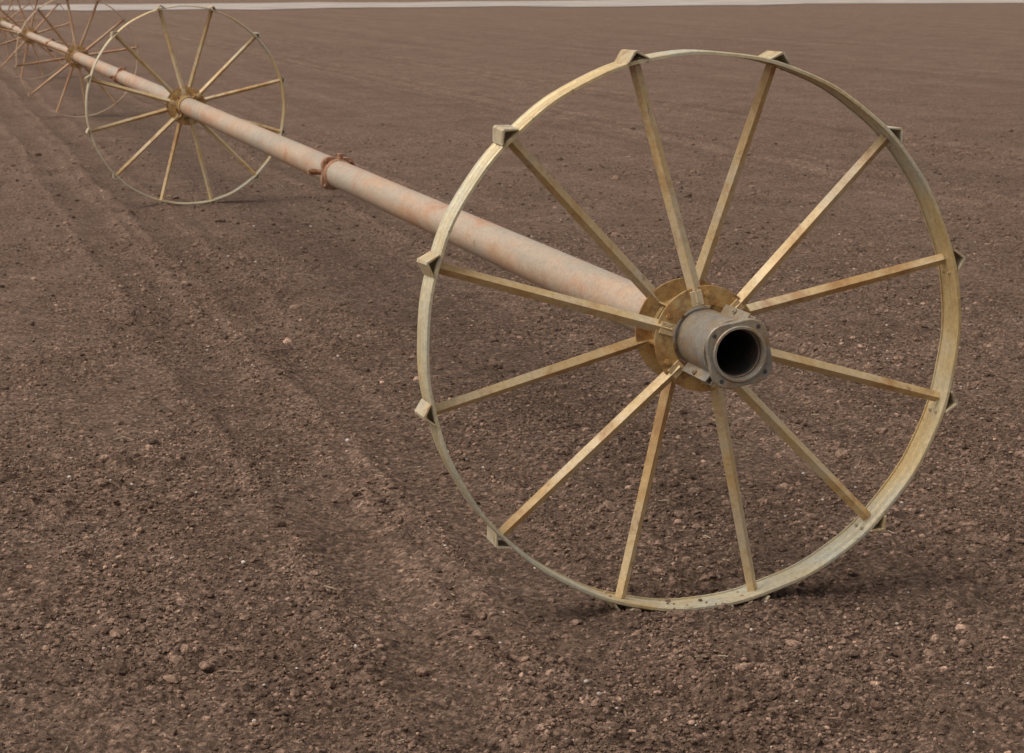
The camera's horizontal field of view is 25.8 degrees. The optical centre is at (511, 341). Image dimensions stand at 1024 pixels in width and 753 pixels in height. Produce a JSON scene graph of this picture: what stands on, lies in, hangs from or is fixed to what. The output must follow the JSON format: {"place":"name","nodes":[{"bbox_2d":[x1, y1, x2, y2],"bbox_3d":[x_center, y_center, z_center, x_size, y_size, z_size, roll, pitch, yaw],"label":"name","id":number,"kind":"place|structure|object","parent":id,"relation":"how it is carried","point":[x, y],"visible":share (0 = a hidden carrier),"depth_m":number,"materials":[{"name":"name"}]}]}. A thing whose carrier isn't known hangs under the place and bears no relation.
{"place":"outdoors","nodes":[
{"label":"outdoors","id":0,"kind":"place"},
{"bbox_2d":[0,0,1023,752],"bbox_3d":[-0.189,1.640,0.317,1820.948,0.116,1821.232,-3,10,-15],"label":"plowed field ground","id":1,"kind":"structure","parent":0,"point":[474,76],"depth_m":10.19,"materials":[{"name":"soil"}]},
{"bbox_2d":[0,1,13,39],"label":"irrigation wheel","id":2,"kind":"object","parent":1,"relation":"on","point":[6,21],"visible":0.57,"depth_m":60.80,"materials":[{"name":"beige metal"}]},
{"bbox_2d":[0,0,37,56],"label":"irrigation wheel","id":3,"kind":"object","parent":1,"relation":"on","point":[2,18],"visible":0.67,"depth_m":49.75,"materials":[{"name":"beige metal"}]},
{"bbox_2d":[0,0,73,78],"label":"irrigation wheel","id":4,"kind":"object","parent":1,"relation":"on","point":[25,31],"visible":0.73,"depth_m":38.76,"materials":[{"name":"beige metal"}]},
{"bbox_2d":[14,0,139,116],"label":"irrigation wheel","id":5,"kind":"object","parent":1,"relation":"on","point":[70,52],"visible":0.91,"depth_m":27.80,"materials":[{"name":"beige metal"}]},
{"bbox_2d":[85,5,285,204],"bbox_3d":[-2.453,-1.776,16.873,1.507,1.509,0.310,-3,10,-15],"label":"irrigation wheel","id":6,"kind":"object","parent":1,"relation":"on","point":[175,98],"visible":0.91,"depth_m":16.87,"materials":[{"name":"beige metal"}]},
{"bbox_2d":[2,165,1019,747],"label":"pebbles","id":7,"kind":"object","parent":1,"relation":"on","point":[484,467],"visible":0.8,"depth_m":7.63,"materials":[{"name":"stone"}]},
{"bbox_2d":[0,122,1023,752],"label":"soil clods","id":8,"kind":"object","parent":1,"relation":"on","point":[116,668],"visible":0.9,"depth_m":6.97,"materials":[{"name":"brown soil"}]},
{"bbox_2d":[415,49,965,611],"bbox_3d":[0.509,-0.006,5.876,1.511,1.510,0.393,-3,10,-15],"label":"irrigation wheel","id":9,"kind":"object","parent":1,"relation":"on","point":[673,321],"visible":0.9,"depth_m":5.95,"materials":[{"name":"beige metal"}]},
{"bbox_2d":[0,21,771,388],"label":"irrigation pipe","id":10,"kind":"object","parent":9,"relation":"in","point":[738,353],"visible":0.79,"depth_m":7.98,"materials":[{"name":"beige metal"}]},
{"bbox_2d":[1,0,1023,10],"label":"dirt road","id":11,"kind":"structure","parent":0,"point":[304,5],"depth_m":131.72,"materials":[{"name":"grey soil"}]}
]}

